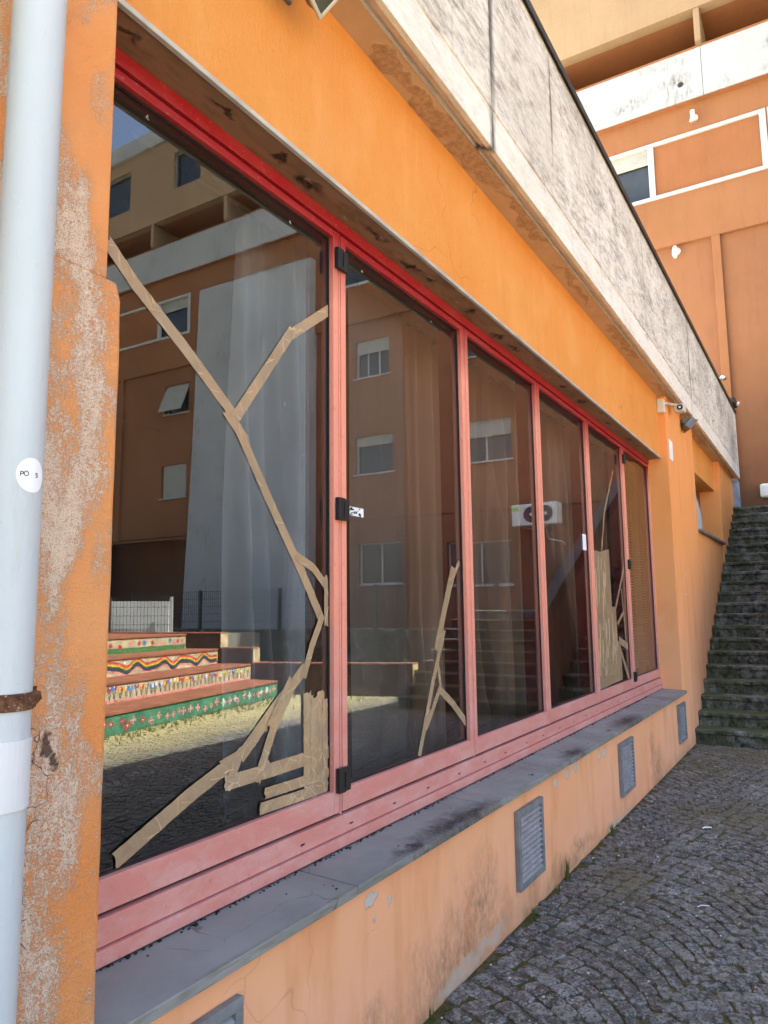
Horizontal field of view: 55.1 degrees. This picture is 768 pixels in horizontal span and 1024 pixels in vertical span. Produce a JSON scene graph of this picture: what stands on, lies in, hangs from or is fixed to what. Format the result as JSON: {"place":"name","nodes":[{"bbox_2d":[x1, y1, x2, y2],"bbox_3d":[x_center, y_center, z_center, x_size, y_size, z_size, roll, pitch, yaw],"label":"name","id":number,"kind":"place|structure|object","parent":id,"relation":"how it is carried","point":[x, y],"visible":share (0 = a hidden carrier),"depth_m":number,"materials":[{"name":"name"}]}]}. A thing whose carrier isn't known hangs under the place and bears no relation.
{"place":"outdoors","nodes":[
{"label":"outdoors","id":0,"kind":"place"},
{"bbox_2d":[423,743,767,1023],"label":"paving setts","id":1,"kind":"structure","parent":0,"point":[707,1006],"depth_m":3.61,"materials":[{"name":"grey stone"}]},
{"bbox_2d":[424,1007,450,1023],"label":"weed","id":2,"kind":"object","parent":1,"relation":"on","point":[430,1020],"visible":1,"depth_m":2.74,"materials":[{"name":"green plant"}]},
{"bbox_2d":[531,906,545,921],"bbox_3d":[0.783,2.023,3.760,0.032,0.069,0.214,-6,-9,34],"label":"weed","id":3,"kind":"object","parent":1,"relation":"on","point":[533,913],"visible":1,"depth_m":3.71,"materials":[{"name":"green plant"}]},
{"bbox_2d":[558,858,570,890],"bbox_3d":[1.025,2.035,4.172,0.048,0.147,0.223,-5,-9,31],"label":"weed","id":4,"kind":"object","parent":1,"relation":"on","point":[567,875],"visible":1,"depth_m":4.21,"materials":[{"name":"green plant"}]},
{"bbox_2d":[441,746,767,1023],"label":"litter grit","id":5,"kind":"object","parent":1,"relation":"on","point":[648,981],"visible":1,"depth_m":3.71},
{"bbox_2d":[609,824,616,835],"bbox_3d":[1.600,2.181,5.112,0.044,0.089,0.226,-5,-9,31],"label":"weed","id":6,"kind":"object","parent":1,"relation":"on","point":[611,829],"visible":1,"depth_m":5.07,"materials":[{"name":"green plant"}]},
{"bbox_2d":[530,0,767,506],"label":"apartment block","id":7,"kind":"structure","parent":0,"point":[645,77],"depth_m":15.21,"materials":[{"name":"paint"}]},
{"bbox_2d":[672,245,680,257],"bbox_3d":[6.022,-5.358,15.187,0.159,0.320,0.308,-5,-9,31],"label":"bulb lamp","id":8,"kind":"object","parent":7,"relation":"attached to","point":[676,251],"visible":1,"depth_m":15.07,"materials":[{"name":"white glass"}]},
{"bbox_2d":[609,108,767,206],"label":"strip window","id":9,"kind":"structure","parent":7,"relation":"in","point":[735,147],"depth_m":15.24,"materials":[{"name":"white paint"}]},
{"bbox_2d":[689,109,697,122],"bbox_3d":[6.389,-8.168,15.205,0.159,0.250,0.292,-5,-9,31],"label":"bulb lamp","id":10,"kind":"object","parent":7,"relation":"attached to","point":[693,117],"visible":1,"depth_m":15.12,"materials":[{"name":"white glass"}]},
{"bbox_2d":[760,483,767,497],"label":"bulkhead lamp","id":11,"kind":"object","parent":7,"relation":"attached to","point":[763,490],"visible":1,"depth_m":13.91,"materials":[{"name":"white plastic"}]},
{"label":"ground","id":12,"kind":"structure","parent":0,"visible":0},
{"bbox_2d":[0,0,740,1023],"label":"terrace building","id":13,"kind":"structure","parent":12,"relation":"on","point":[446,168],"depth_m":3.41,"materials":[{"name":"orange paint"}]},
{"bbox_2d":[0,0,66,1023],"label":"downpipe","id":14,"kind":"object","parent":13,"relation":"attached to","point":[29,185],"visible":1,"depth_m":1.44,"materials":[{"name":"metal"}]},
{"bbox_2d":[108,237,328,867],"bbox_3d":[-0.498,0.044,2.470,0.010,1.947,1.121,-5,-9,31],"label":"packing tape","id":15,"kind":"object","parent":13,"relation":"attached to","point":[312,759],"visible":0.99,"depth_m":2.57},
{"bbox_2d":[98,67,339,914],"bbox_3d":[-0.556,-0.075,2.486,0.143,2.350,1.209,-5,-9,31],"label":"window leaf","id":16,"kind":"structure","parent":13,"relation":"in","point":[142,875],"depth_m":2.87,"materials":[{"name":"red metal"}]},
{"bbox_2d":[222,208,305,824],"bbox_3d":[-0.450,-0.001,3.231,0.165,2.712,0.620,-5,-8,28],"label":"curtain","id":17,"kind":"object","parent":13,"relation":"hanging from","point":[263,624],"visible":0.68,"depth_m":3.13,"materials":[{"name":"white fabric"}]},
{"bbox_2d":[283,0,337,19],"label":"floodlight","id":18,"kind":"object","parent":13,"relation":"attached to","point":[321,8],"visible":1,"depth_m":2.60,"materials":[{"name":"beige metal"}]},
{"bbox_2d":[350,506,363,517],"bbox_3d":[-0.119,-0.001,3.114,0.002,0.037,0.117,-5,-9,31],"label":"torn sticker","id":19,"kind":"object","parent":13,"relation":"attached to","point":[355,511],"visible":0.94,"depth_m":3.12,"materials":[{"name":"white paper"}]},
{"bbox_2d":[348,281,406,778],"bbox_3d":[-0.024,0.066,3.776,0.024,2.712,0.580,-5,-9,31],"label":"curtain","id":20,"kind":"object","parent":13,"relation":"hanging from","point":[377,591],"visible":0.87,"depth_m":3.75,"materials":[{"name":"grey fabric"}]},
{"bbox_2d":[96,47,662,969],"bbox_3d":[1.064,0.280,5.084,0.128,2.528,7.467,-5,-9,31],"label":"window frame","id":21,"kind":"structure","parent":13,"relation":"in","point":[125,929],"depth_m":2.68,"materials":[{"name":"red metal"}]},
{"bbox_2d":[340,236,473,810],"bbox_3d":[0.083,0.056,3.534,0.143,2.350,1.217,-5,-9,31],"label":"window leaf","id":22,"kind":"structure","parent":13,"relation":"in","point":[459,746],"depth_m":3.92,"materials":[{"name":"red metal"}]},
{"bbox_2d":[402,317,445,758],"bbox_3d":[0.249,0.163,4.540,0.239,2.712,1.040,-5,-9,31],"label":"curtain","id":23,"kind":"object","parent":13,"relation":"hanging from","point":[423,545],"visible":0.42,"depth_m":4.53,"materials":[{"name":"white fabric"}]},
{"bbox_2d":[418,560,465,755],"bbox_3d":[0.293,0.704,3.695,0.006,0.947,0.550,-5,-9,31],"label":"packing tape","id":24,"kind":"object","parent":13,"relation":"attached to","point":[443,693],"visible":1,"depth_m":3.68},
{"bbox_2d":[468,361,526,732],"bbox_3d":[0.902,0.302,5.662,0.290,2.712,1.530,-5,-9,31],"label":"curtain","id":25,"kind":"object","parent":13,"relation":"hanging from","point":[499,647],"visible":0.58,"depth_m":5.47,"materials":[{"name":"white fabric"}]},
{"bbox_2d":[464,328,548,754],"bbox_3d":[0.717,0.185,4.572,0.143,2.350,1.186,-5,-9,31],"label":"window leaf","id":26,"kind":"structure","parent":13,"relation":"in","point":[537,708],"depth_m":4.98,"materials":[{"name":"red metal"}]},
{"bbox_2d":[536,382,598,722],"bbox_3d":[1.349,0.314,5.608,0.143,2.350,1.214,-5,-9,31],"label":"window leaf","id":27,"kind":"structure","parent":13,"relation":"in","point":[583,562],"depth_m":6.04,"materials":[{"name":"red metal"}]},
{"bbox_2d":[540,409,607,705],"bbox_3d":[1.865,0.496,7.223,0.312,2.712,2.140,-5,-9,31],"label":"curtain","id":28,"kind":"object","parent":13,"relation":"hanging from","point":[561,597],"visible":0.43,"depth_m":6.73,"materials":[{"name":"white fabric"}]},
{"bbox_2d":[582,534,586,549],"bbox_3d":[1.634,0.246,5.999,0.002,0.130,0.098,-5,-9,31],"label":"paper tag","id":29,"kind":"object","parent":13,"relation":"attached to","point":[584,540],"visible":1,"depth_m":5.99,"materials":[{"name":"white paper"}]},
{"bbox_2d":[586,419,634,701],"bbox_3d":[1.993,0.445,6.663,0.143,2.350,1.229,-5,-9,31],"label":"window leaf","id":30,"kind":"structure","parent":13,"relation":"in","point":[617,516],"depth_m":7.12,"materials":[{"name":"red metal"}]},
{"bbox_2d":[594,470,629,688],"bbox_3d":[2.029,0.555,6.614,0.007,2.019,1.150,-5,-9,31],"label":"packing tape","id":31,"kind":"object","parent":13,"relation":"attached to","point":[611,657],"visible":0.91,"depth_m":6.44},
{"bbox_2d":[625,457,649,668],"bbox_3d":[2.625,0.520,7.769,0.030,2.198,1.080,-5,-9,31],"label":"venetian blind","id":32,"kind":"object","parent":13,"relation":"attached to","point":[630,462],"visible":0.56,"depth_m":7.88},
{"bbox_2d":[622,446,659,686],"bbox_3d":[2.639,0.577,7.723,0.143,2.350,1.226,-5,-9,31],"label":"window leaf","id":33,"kind":"structure","parent":13,"relation":"in","point":[652,672],"depth_m":8.18,"materials":[{"name":"red metal"}]},
{"bbox_2d":[668,438,672,460],"bbox_3d":[3.275,-0.706,8.397,0.002,0.230,0.220,-5,-9,31],"label":"paper notice","id":34,"kind":"object","parent":13,"relation":"attached to","point":[670,450],"visible":1,"depth_m":8.39,"materials":[{"name":"white paper"}]},
{"bbox_2d":[656,398,685,413],"bbox_3d":[3.280,-1.189,8.367,0.431,0.160,0.146,4,-9,-33],"label":"security camera","id":35,"kind":"object","parent":13,"relation":"attached to","point":[678,408],"visible":1,"depth_m":8.31,"materials":[{"name":"white plastic"}]},
{"bbox_2d":[680,416,697,432],"bbox_3d":[3.743,-1.105,9.148,0.235,0.214,0.249,-1,-7,3],"label":"floodlight","id":36,"kind":"object","parent":13,"relation":"attached to","point":[687,423],"visible":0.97,"depth_m":9.05,"materials":[{"name":"grey metal"}]},
{"bbox_2d":[696,496,702,528],"bbox_3d":[4.533,-0.041,10.916,0.055,0.820,2.280,-5,-9,31],"label":"niche window","id":37,"kind":"structure","parent":13,"relation":"in","point":[700,526],"depth_m":11.53,"materials":[{"name":"white glass"}]},
{"bbox_2d":[730,397,739,407],"bbox_3d":[6.472,-2.008,13.559,0.165,0.126,0.440,-5,-9,31],"label":"parapet spotlight","id":38,"kind":"object","parent":13,"relation":"on","point":[734,402],"visible":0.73,"depth_m":13.45,"materials":[{"name":"black metal"}]},
{"bbox_2d":[695,505,767,748],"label":"stone staircase","id":39,"kind":"structure","parent":12,"relation":"on","point":[733,711],"depth_m":9.67,"materials":[{"name":"grey stone"}]}
]}

